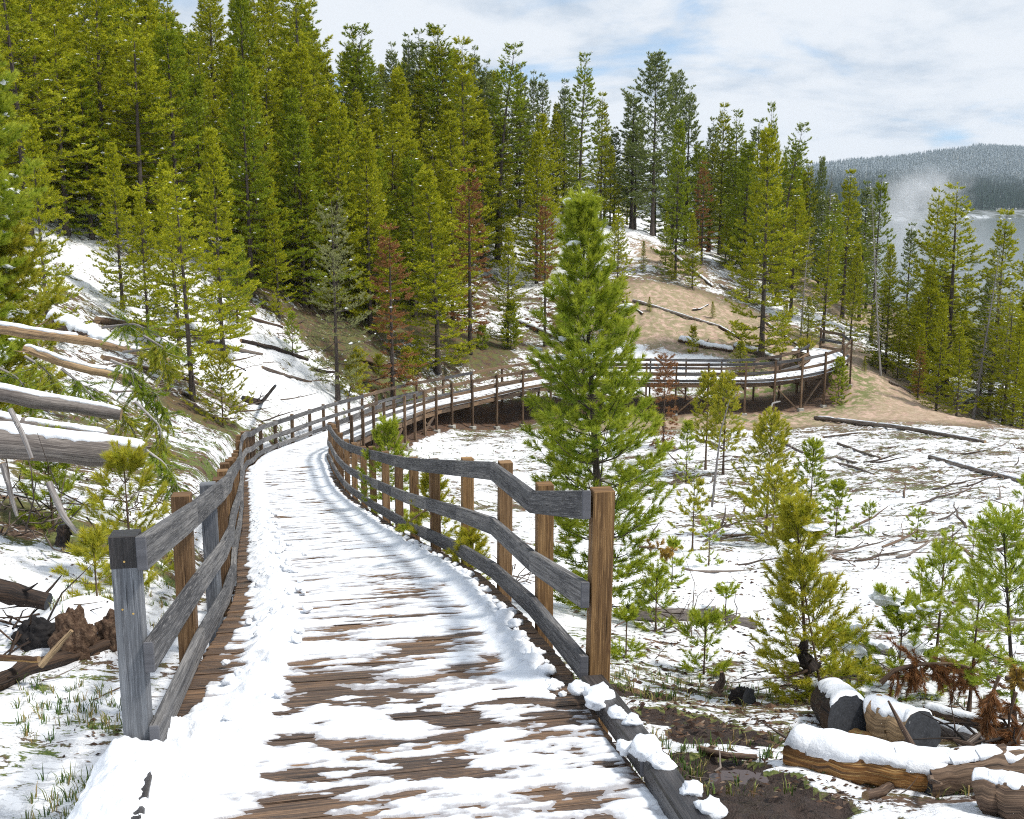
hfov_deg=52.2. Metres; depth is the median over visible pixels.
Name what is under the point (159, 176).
pine tree
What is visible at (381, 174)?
pine tree
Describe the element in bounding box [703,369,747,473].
young pine
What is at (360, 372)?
young pine
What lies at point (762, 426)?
young pine
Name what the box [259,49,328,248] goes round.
pine tree
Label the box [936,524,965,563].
young pine
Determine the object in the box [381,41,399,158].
pine tree
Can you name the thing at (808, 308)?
pine tree
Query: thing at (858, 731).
fallen log
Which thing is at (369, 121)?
pine tree
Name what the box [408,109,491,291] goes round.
pine tree
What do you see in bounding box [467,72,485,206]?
pine tree
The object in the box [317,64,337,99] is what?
pine tree
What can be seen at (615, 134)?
pine tree
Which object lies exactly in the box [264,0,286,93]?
pine tree
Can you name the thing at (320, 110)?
pine tree
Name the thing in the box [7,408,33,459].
branch
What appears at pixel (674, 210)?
pine tree
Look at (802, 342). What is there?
young pine
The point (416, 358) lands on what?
young pine
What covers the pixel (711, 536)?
stick
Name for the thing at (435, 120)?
pine tree
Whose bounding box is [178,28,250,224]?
pine tree
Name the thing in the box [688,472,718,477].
stick
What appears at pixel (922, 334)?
pine tree
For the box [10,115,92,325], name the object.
pine tree
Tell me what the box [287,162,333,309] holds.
pine tree
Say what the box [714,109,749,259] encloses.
pine tree
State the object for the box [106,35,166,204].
pine tree
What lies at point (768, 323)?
fallen log
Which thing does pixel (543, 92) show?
pine tree
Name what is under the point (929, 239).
pine tree
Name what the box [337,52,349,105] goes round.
pine tree
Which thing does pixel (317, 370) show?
fallen log
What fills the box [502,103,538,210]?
pine tree
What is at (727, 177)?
pine tree
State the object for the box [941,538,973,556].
stick
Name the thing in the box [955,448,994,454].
stick
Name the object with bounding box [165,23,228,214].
pine tree
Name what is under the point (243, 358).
stick
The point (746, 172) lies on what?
pine tree
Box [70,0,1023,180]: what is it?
sky
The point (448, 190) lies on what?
pine tree
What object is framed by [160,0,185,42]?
pine tree
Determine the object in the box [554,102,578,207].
pine tree
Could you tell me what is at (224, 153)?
pine tree
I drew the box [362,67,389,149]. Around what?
pine tree
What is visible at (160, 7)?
pine tree
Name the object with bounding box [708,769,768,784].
puddle
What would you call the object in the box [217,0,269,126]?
pine tree
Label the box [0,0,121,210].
pine tree
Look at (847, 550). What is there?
stick
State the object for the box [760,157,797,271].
pine tree
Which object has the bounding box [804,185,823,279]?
pine tree
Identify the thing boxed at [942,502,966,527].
stick
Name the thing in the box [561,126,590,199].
pine tree
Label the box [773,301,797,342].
pine tree
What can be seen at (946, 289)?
pine tree
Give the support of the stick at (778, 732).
on the ground at (874, 396)
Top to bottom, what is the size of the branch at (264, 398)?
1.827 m
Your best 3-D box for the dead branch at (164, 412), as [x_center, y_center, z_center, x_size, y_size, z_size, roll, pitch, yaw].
[-4.113,0.043,12.194,0.631,0.783,0.638,-9,15,-40]
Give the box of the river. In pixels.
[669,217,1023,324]
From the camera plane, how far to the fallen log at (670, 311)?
62.78 m
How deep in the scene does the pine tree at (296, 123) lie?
49.24 m
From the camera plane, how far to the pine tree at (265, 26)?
82.14 m
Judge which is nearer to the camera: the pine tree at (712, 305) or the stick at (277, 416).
the stick at (277, 416)
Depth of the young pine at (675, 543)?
14.11 m
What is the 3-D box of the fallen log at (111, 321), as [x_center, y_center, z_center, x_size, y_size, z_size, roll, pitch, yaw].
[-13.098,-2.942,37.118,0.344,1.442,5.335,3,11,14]
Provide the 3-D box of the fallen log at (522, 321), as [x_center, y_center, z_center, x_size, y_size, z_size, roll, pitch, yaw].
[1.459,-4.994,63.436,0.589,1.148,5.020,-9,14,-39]
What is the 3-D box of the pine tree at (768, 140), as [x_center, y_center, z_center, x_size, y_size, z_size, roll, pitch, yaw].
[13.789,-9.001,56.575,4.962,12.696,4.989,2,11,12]
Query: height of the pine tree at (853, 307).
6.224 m
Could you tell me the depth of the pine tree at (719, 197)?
87.59 m
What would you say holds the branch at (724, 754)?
on the ground at (874, 396)
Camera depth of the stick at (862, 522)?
21.94 m
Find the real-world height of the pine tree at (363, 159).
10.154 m
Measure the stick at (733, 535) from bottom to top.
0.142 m
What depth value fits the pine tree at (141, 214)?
34.61 m
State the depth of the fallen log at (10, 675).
6.59 m
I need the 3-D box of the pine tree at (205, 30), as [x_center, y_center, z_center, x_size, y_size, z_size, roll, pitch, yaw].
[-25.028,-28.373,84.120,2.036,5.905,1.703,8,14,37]
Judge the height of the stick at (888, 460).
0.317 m
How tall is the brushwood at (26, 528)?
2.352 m
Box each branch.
[0,367,47,418]
[0,462,18,516]
[0,654,40,662]
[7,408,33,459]
[13,355,76,413]
[38,629,72,667]
[42,367,109,425]
[46,481,83,541]
[93,388,149,438]
[100,310,192,365]
[109,359,155,417]
[122,348,188,389]
[125,381,190,444]
[131,400,186,481]
[140,335,189,386]
[140,449,189,512]
[241,384,276,404]
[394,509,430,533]
[639,537,678,562]
[696,745,756,759]
[861,782,894,799]
[879,634,1006,706]
[957,732,981,746]
[972,675,1004,743]
[990,691,1023,745]
[1002,656,1023,692]
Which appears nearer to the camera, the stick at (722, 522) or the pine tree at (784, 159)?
the stick at (722, 522)
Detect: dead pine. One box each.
[360,222,428,409]
[445,165,492,353]
[525,195,559,346]
[687,161,718,264]
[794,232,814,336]
[813,173,839,285]
[864,188,887,375]
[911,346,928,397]
[961,247,1005,419]
[985,288,1020,420]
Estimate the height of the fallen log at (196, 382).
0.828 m
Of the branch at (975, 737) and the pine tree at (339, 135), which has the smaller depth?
the branch at (975, 737)
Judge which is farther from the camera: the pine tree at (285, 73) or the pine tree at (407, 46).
the pine tree at (407, 46)
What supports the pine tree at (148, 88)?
on the ground at (874, 396)
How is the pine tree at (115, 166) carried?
on the ground at (874, 396)
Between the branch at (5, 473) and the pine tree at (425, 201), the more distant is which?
the pine tree at (425, 201)
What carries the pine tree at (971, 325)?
on the ground at (874, 396)
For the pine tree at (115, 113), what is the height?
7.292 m
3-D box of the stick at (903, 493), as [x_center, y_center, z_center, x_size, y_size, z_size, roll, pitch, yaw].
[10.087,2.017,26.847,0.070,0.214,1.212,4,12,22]
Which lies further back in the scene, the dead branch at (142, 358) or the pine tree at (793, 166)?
the pine tree at (793, 166)
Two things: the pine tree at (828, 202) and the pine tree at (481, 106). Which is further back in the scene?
the pine tree at (828, 202)
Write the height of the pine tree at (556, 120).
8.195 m
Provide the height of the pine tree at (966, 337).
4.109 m
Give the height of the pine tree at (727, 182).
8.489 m
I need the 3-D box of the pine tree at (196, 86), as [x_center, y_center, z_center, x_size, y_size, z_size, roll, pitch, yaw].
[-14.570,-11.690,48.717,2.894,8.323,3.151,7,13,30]
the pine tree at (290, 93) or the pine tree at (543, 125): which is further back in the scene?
the pine tree at (543, 125)
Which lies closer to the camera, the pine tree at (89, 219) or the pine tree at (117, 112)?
the pine tree at (89, 219)
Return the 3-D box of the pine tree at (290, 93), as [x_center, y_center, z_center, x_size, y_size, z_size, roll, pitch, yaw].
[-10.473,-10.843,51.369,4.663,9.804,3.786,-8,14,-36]
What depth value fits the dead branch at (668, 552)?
10.36 m
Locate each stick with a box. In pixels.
[45,665,78,679]
[97,360,136,364]
[109,388,160,392]
[110,355,138,367]
[226,353,261,362]
[229,399,271,407]
[234,407,270,411]
[261,409,300,421]
[280,393,314,399]
[667,687,707,693]
[682,567,755,572]
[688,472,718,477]
[688,775,719,778]
[702,522,726,541]
[706,518,746,528]
[714,511,748,517]
[714,745,721,771]
[715,506,725,530]
[722,531,762,536]
[738,554,777,565]
[745,715,785,738]
[822,541,838,562]
[829,539,888,553]
[832,557,876,560]
[851,507,886,528]
[854,546,918,561]
[863,452,904,462]
[870,455,911,462]
[881,528,917,547]
[895,534,937,558]
[902,478,905,497]
[913,536,939,543]
[917,490,970,502]
[932,477,981,489]
[938,505,959,519]
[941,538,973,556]
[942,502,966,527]
[948,690,965,710]
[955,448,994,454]
[961,474,995,486]
[978,535,1022,551]
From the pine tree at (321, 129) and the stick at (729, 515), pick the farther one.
the pine tree at (321, 129)
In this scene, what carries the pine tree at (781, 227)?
on the ground at (874, 396)
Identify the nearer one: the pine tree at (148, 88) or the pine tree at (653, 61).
the pine tree at (148, 88)
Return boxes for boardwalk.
[108,328,852,818]
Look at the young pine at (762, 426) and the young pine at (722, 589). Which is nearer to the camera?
the young pine at (722, 589)
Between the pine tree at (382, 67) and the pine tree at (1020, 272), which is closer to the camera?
the pine tree at (1020, 272)
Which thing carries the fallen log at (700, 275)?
on the ground at (874, 396)
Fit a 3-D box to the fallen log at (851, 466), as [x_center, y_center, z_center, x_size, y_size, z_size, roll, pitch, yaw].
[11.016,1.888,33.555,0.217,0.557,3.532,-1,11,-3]
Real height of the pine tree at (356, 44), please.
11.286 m
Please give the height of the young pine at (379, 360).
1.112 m
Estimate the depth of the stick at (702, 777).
5.05 m
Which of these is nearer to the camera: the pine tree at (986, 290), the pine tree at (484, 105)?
the pine tree at (986, 290)
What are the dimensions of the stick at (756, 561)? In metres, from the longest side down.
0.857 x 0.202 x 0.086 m
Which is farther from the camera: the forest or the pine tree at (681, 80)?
the forest
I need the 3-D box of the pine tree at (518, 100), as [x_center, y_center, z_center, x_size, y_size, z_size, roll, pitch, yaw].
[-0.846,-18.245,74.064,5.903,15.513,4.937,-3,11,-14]
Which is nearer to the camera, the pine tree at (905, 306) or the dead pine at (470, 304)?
the dead pine at (470, 304)
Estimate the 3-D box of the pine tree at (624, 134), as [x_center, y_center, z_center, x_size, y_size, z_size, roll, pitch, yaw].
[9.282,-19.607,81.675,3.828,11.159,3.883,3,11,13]
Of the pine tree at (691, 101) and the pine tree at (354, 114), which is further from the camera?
the pine tree at (691, 101)
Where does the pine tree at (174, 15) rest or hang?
on the ground at (874, 396)
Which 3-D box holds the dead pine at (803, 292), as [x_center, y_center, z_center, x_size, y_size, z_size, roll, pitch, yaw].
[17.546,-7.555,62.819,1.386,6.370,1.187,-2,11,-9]
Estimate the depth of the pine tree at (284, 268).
46.40 m
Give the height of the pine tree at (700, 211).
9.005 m
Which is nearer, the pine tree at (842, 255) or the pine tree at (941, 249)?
the pine tree at (941, 249)
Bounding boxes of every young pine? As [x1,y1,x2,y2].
[16,423,86,530]
[49,520,113,601]
[71,438,173,591]
[179,349,254,425]
[214,234,265,323]
[282,310,303,352]
[331,345,371,397]
[355,411,420,525]
[370,352,387,374]
[398,346,417,381]
[400,472,459,559]
[405,349,424,374]
[446,524,490,579]
[476,324,489,348]
[500,298,520,347]
[518,181,677,613]
[610,601,646,662]
[632,557,680,634]
[660,535,691,585]
[666,476,720,551]
[673,605,732,678]
[675,419,702,481]
[685,325,698,352]
[687,369,725,469]
[694,516,724,566]
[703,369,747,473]
[712,580,741,625]
[725,406,809,536]
[727,461,805,546]
[745,489,889,702]
[753,548,877,704]
[785,436,833,529]
[790,336,815,366]
[819,477,852,536]
[822,620,858,680]
[825,581,990,701]
[826,356,851,404]
[852,499,877,535]
[905,505,929,539]
[906,532,973,679]
[907,556,936,600]
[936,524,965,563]
[938,562,1013,711]
[942,497,1023,741]
[960,517,985,566]
[1011,473,1023,517]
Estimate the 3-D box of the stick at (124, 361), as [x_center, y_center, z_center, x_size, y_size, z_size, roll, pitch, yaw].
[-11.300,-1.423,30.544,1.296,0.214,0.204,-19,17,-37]
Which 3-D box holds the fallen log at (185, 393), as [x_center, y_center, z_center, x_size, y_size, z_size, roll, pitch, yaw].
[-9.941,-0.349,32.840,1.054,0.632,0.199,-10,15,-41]
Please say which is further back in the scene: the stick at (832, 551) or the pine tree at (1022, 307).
the pine tree at (1022, 307)
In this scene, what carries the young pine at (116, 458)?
on the ground at (874, 396)
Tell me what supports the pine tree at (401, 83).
on the ground at (874, 396)
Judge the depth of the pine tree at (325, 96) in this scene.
55.47 m
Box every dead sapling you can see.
[649,352,678,448]
[711,399,729,506]
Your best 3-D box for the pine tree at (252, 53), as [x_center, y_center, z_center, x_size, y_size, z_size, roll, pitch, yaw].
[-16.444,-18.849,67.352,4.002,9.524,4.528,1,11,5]
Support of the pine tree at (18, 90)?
on the ground at (874, 396)
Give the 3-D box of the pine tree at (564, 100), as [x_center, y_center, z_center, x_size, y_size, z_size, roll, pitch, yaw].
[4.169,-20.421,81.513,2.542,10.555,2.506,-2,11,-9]
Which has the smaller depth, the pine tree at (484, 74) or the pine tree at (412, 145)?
the pine tree at (412, 145)
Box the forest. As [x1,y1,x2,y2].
[705,142,1023,212]
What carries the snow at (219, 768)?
on the boardwalk
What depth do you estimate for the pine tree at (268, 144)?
52.95 m
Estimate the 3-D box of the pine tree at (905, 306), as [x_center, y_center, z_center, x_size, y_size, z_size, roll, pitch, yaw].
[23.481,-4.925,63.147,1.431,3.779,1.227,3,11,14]
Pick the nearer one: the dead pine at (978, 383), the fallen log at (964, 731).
the fallen log at (964, 731)
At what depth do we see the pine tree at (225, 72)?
52.78 m
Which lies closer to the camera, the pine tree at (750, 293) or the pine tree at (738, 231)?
the pine tree at (750, 293)
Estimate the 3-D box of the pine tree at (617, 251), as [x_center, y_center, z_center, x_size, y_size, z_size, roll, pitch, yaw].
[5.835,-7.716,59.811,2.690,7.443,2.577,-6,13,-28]
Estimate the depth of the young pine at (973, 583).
7.00 m
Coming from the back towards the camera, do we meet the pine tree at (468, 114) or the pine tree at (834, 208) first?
the pine tree at (834, 208)
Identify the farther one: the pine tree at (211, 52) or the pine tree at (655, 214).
the pine tree at (655, 214)
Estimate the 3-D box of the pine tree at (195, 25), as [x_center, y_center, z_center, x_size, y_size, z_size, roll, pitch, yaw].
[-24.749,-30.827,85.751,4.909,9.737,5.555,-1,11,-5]
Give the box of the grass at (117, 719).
[7,347,984,818]
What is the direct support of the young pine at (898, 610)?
on the ground at (874, 396)
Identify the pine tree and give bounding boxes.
[0,0,42,91]
[0,0,52,167]
[0,0,97,241]
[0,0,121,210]
[0,3,52,178]
[0,4,46,210]
[0,10,50,227]
[0,13,105,235]
[0,54,49,411]
[0,218,71,417]
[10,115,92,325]
[13,0,122,210]
[14,0,88,185]
[36,0,132,203]
[38,0,166,234]
[47,56,130,239]
[50,0,98,179]
[61,35,108,173]
[70,0,134,169]
[70,9,200,261]
[79,0,113,79]
[84,0,138,165]
[86,142,149,309]
[88,0,139,147]
[101,0,215,174]
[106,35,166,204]
[107,0,217,236]
[108,51,148,181]
[108,191,181,347]
[123,13,221,258]
[128,8,207,217]
[131,0,173,130]
[131,12,218,164]
[132,158,213,350]
[133,168,242,400]
[135,22,194,204]
[156,0,172,13]
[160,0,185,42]
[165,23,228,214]
[167,10,186,118]
[168,41,217,197]
[172,127,260,355]
[177,66,226,245]
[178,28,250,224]
[184,0,229,87]
[186,0,235,139]
[188,32,215,114]
[192,0,231,110]
[195,44,282,232]
[197,27,209,75]
[207,65,306,294]
[207,102,276,262]
[208,60,310,283]
[211,81,252,216]
[214,4,247,108]
[216,0,274,144]
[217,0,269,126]
[222,0,276,116]
[224,104,280,275]
[230,59,297,207]
[238,116,293,243]
[247,41,274,120]
[254,93,282,221]
[255,1,289,71]
[256,0,373,197]
[257,0,283,93]
[257,114,357,307]
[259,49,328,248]
[259,198,296,318]
[260,42,334,263]
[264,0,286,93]
[264,85,345,285]
[267,0,319,125]
[269,1,328,136]
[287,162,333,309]
[291,99,318,241]
[292,112,365,288]
[298,100,381,316]
[299,191,380,400]
[300,31,328,110]
[306,83,363,287]
[311,102,362,265]
[312,117,396,293]
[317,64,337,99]
[332,128,405,332]
[335,22,378,147]
[335,53,347,105]
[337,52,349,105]
[339,23,398,141]
[339,174,392,321]
[342,33,365,125]
[346,88,366,182]
[348,166,409,310]
[349,106,390,241]
[354,158,407,284]
[355,143,410,304]
[358,107,402,258]
[359,124,425,273]
[362,50,383,139]
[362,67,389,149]
[363,101,435,278]
[378,63,385,118]
[378,64,420,177]
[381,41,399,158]
[382,69,390,110]
[382,167,479,372]
[383,67,436,251]
[383,150,447,318]
[384,136,446,305]
[397,61,422,132]
[401,32,422,150]
[403,164,462,301]
[406,27,442,167]
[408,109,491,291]
[409,70,435,162]
[411,55,439,175]
[413,121,467,250]
[414,27,461,193]
[415,22,482,251]
[425,169,486,324]
[426,99,490,272]
[431,97,453,220]
[432,35,495,273]
[436,49,461,163]
[453,71,474,168]
[458,109,515,268]
[461,87,508,247]
[464,44,491,168]
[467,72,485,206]
[469,41,541,262]
[477,76,502,191]
[478,81,511,224]
[479,59,498,204]
[485,118,527,248]
[486,225,530,347]
[490,70,514,184]
[500,113,564,270]
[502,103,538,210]
[503,64,540,217]
[508,109,535,205]
[508,131,565,283]
[522,70,540,213]
[529,73,557,214]
[538,111,574,215]
[545,103,576,211]
[553,78,577,216]
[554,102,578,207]
[557,51,608,197]
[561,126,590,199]
[581,125,612,194]
[587,91,616,220]
[587,129,618,218]
[598,145,623,225]
[600,209,635,326]
[603,126,627,223]
[604,213,625,263]
[606,49,693,235]
[608,85,652,229]
[615,136,638,224]
[615,162,625,213]
[620,118,650,229]
[624,121,648,229]
[638,241,647,271]
[640,151,670,234]
[646,297,652,310]
[648,70,705,241]
[650,118,698,278]
[657,211,673,262]
[662,162,684,239]
[665,256,677,280]
[667,165,690,239]
[669,84,706,242]
[680,140,718,249]
[682,214,704,288]
[687,146,718,242]
[688,144,730,249]
[695,116,724,251]
[701,102,734,254]
[708,145,738,254]
[709,301,715,317]
[713,150,753,256]
[713,221,738,265]
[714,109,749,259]
[715,140,739,255]
[716,141,770,272]
[720,149,762,265]
[722,123,812,357]
[725,341,756,376]
[733,238,761,298]
[736,118,770,254]
[757,101,788,288]
[758,121,812,297]
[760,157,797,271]
[766,226,794,294]
[770,189,817,317]
[773,166,815,287]
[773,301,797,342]
[783,147,803,252]
[785,185,817,268]
[791,297,819,346]
[794,171,819,273]
[797,160,818,271]
[798,226,843,342]
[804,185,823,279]
[808,156,834,281]
[808,197,847,282]
[809,193,829,287]
[810,202,847,327]
[816,193,844,262]
[819,193,844,283]
[820,168,868,318]
[833,198,856,290]
[833,201,869,304]
[835,242,870,343]
[845,174,899,341]
[846,180,876,316]
[846,209,873,280]
[856,217,882,311]
[858,282,900,366]
[861,357,867,370]
[869,243,909,372]
[886,264,954,393]
[888,318,908,379]
[889,186,968,374]
[889,297,910,357]
[890,222,920,347]
[897,182,1009,395]
[901,293,924,367]
[904,325,933,395]
[907,274,970,384]
[915,300,957,410]
[922,263,970,356]
[935,324,976,416]
[950,309,975,375]
[951,267,977,353]
[961,316,976,355]
[962,279,1000,406]
[963,291,1018,418]
[964,208,1023,399]
[966,320,978,365]
[972,295,999,366]
[974,295,1023,425]
[990,296,1023,417]
[992,316,1023,427]
[996,255,1023,395]
[1007,369,1023,428]
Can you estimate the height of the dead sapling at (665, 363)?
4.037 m
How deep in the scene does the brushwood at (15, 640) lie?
7.05 m
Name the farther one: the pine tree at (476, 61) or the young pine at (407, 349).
the pine tree at (476, 61)
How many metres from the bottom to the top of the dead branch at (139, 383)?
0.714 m
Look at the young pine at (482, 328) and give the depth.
57.16 m
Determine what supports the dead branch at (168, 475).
on the ground at (874, 396)
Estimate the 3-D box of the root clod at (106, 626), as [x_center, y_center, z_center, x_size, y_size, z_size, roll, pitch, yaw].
[-2.682,1.499,7.124,0.327,0.313,0.267,0,11,0]
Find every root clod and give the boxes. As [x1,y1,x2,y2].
[10,615,54,651]
[47,605,99,660]
[94,608,116,651]
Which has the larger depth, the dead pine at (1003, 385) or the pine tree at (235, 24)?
the pine tree at (235, 24)
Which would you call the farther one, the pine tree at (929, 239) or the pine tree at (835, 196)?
the pine tree at (835, 196)
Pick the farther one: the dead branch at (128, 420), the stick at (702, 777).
the dead branch at (128, 420)
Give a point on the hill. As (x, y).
(906, 215)
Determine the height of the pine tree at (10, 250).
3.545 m
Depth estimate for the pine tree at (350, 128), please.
54.46 m
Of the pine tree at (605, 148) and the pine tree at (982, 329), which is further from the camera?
the pine tree at (605, 148)
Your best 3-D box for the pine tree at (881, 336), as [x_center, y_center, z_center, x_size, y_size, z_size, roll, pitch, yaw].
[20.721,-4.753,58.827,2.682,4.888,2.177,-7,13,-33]
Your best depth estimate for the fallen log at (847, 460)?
35.23 m
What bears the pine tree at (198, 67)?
on the ground at (874, 396)
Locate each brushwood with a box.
[0,433,129,558]
[0,562,101,654]
[69,468,238,519]
[487,554,560,583]
[639,551,754,648]
[705,640,929,693]
[898,697,1023,745]
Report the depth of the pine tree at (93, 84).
53.37 m
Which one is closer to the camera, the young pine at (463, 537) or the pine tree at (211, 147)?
the young pine at (463, 537)
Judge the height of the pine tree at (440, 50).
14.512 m
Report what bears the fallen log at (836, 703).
on the ground at (874, 396)
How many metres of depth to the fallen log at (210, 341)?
41.64 m
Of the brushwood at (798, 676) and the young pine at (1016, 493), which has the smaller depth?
the brushwood at (798, 676)
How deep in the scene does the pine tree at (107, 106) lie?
47.16 m
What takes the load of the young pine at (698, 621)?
on the ground at (874, 396)
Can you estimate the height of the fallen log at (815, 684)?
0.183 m
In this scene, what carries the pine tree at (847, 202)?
on the ground at (874, 396)
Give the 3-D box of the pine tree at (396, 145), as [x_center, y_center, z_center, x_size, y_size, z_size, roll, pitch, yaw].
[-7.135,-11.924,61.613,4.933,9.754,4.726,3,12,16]
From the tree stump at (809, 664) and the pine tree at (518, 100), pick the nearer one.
the tree stump at (809, 664)
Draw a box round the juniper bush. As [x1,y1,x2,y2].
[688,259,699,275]
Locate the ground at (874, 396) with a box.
[0,80,1023,818]
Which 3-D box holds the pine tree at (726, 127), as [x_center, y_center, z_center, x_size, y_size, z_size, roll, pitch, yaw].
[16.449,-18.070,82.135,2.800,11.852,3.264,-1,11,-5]
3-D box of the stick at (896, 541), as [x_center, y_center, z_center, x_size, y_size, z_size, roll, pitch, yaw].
[6.993,2.272,18.737,1.168,0.200,0.193,-11,15,-43]
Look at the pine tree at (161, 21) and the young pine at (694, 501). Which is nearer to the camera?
the young pine at (694, 501)
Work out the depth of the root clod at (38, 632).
6.99 m
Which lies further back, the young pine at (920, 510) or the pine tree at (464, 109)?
the pine tree at (464, 109)
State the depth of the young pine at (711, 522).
16.52 m
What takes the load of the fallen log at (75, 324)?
on the ground at (874, 396)
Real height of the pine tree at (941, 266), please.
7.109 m
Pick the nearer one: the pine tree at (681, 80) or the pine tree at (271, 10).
the pine tree at (271, 10)
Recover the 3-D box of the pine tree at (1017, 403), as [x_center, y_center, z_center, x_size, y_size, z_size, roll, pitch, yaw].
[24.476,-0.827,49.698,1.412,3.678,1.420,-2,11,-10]
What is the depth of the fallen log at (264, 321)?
45.70 m
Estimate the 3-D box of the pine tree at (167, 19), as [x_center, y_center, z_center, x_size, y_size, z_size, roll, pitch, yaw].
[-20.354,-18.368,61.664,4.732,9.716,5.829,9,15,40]
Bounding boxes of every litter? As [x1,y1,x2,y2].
[8,241,1023,762]
[34,549,1007,812]
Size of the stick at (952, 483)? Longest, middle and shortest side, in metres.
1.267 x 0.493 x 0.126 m
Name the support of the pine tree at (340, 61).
on the ground at (874, 396)
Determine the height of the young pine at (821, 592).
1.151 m
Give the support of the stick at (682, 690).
on the ground at (874, 396)
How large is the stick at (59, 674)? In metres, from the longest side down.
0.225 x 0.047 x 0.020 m
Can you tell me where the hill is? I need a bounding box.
[568,152,1023,220]
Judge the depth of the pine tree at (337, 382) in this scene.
43.41 m
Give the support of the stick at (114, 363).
on the ground at (874, 396)
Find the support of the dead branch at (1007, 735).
on the ground at (874, 396)
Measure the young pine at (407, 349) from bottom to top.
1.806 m
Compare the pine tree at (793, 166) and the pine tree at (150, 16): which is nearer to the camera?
the pine tree at (150, 16)
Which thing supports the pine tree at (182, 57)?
on the ground at (874, 396)
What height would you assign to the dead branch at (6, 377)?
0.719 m
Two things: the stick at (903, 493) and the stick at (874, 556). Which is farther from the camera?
the stick at (903, 493)
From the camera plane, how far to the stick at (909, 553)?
17.33 m
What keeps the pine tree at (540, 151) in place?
on the ground at (874, 396)
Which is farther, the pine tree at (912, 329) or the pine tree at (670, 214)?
the pine tree at (670, 214)
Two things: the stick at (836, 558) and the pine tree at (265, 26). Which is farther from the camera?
the pine tree at (265, 26)
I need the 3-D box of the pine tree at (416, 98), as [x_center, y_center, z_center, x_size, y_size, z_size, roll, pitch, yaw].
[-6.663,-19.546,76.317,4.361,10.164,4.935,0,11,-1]
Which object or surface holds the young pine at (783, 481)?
on the ground at (874, 396)
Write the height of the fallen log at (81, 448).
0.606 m
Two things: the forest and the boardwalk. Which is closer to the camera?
the boardwalk
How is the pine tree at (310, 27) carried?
on the ground at (874, 396)
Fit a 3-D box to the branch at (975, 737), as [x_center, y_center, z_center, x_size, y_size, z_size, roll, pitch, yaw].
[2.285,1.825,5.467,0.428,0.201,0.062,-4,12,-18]
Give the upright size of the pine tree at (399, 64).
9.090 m
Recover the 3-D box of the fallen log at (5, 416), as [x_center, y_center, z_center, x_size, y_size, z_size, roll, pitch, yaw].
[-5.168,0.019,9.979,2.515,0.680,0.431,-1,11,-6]
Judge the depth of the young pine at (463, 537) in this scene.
9.25 m
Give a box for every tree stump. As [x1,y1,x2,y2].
[54,523,71,546]
[712,671,725,693]
[728,686,756,705]
[787,633,821,677]
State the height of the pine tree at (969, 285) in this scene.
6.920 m
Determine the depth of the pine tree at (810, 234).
81.09 m
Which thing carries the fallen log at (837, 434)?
on the ground at (874, 396)
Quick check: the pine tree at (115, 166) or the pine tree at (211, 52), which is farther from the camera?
the pine tree at (211, 52)
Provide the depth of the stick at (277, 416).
34.53 m
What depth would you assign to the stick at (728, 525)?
22.02 m
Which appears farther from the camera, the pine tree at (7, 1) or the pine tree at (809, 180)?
the pine tree at (809, 180)
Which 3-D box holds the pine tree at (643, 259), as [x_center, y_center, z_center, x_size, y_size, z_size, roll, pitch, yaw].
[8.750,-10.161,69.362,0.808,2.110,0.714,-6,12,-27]
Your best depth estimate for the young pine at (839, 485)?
20.50 m
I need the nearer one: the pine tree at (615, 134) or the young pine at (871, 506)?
the young pine at (871, 506)
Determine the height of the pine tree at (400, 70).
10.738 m
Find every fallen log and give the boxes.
[0,319,169,361]
[0,383,122,419]
[0,410,108,434]
[0,421,146,467]
[0,575,61,610]
[0,639,111,690]
[17,342,141,381]
[45,308,111,348]
[94,313,185,337]
[100,354,156,371]
[161,369,203,385]
[180,390,211,403]
[192,336,262,354]
[198,346,245,370]
[230,310,282,327]
[240,339,308,360]
[261,365,311,381]
[310,367,334,372]
[363,357,409,378]
[509,317,557,339]
[626,602,757,628]
[632,299,718,325]
[671,252,712,286]
[678,335,733,351]
[718,325,740,339]
[733,342,778,360]
[765,321,797,345]
[783,723,949,791]
[784,444,803,453]
[809,678,817,693]
[810,677,865,731]
[814,416,986,442]
[822,430,880,437]
[833,461,874,474]
[837,442,881,458]
[837,456,872,466]
[848,728,871,735]
[851,638,892,654]
[863,693,940,746]
[887,700,1023,796]
[888,380,913,393]
[923,702,1020,738]
[928,455,1022,481]
[933,716,980,744]
[971,767,1023,818]
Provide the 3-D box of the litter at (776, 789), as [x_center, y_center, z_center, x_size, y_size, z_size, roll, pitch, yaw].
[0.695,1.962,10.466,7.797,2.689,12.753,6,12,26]
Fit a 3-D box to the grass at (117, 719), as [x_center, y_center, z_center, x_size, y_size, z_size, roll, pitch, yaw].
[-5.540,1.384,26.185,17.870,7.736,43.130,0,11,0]
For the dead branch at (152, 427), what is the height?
0.959 m
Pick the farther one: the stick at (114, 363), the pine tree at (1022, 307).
the pine tree at (1022, 307)
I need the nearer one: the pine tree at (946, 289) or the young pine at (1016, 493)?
the young pine at (1016, 493)
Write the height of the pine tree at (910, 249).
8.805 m
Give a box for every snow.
[67,503,727,818]
[137,346,848,818]
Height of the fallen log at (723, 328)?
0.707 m
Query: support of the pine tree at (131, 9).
on the ground at (874, 396)
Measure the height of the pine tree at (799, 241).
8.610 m

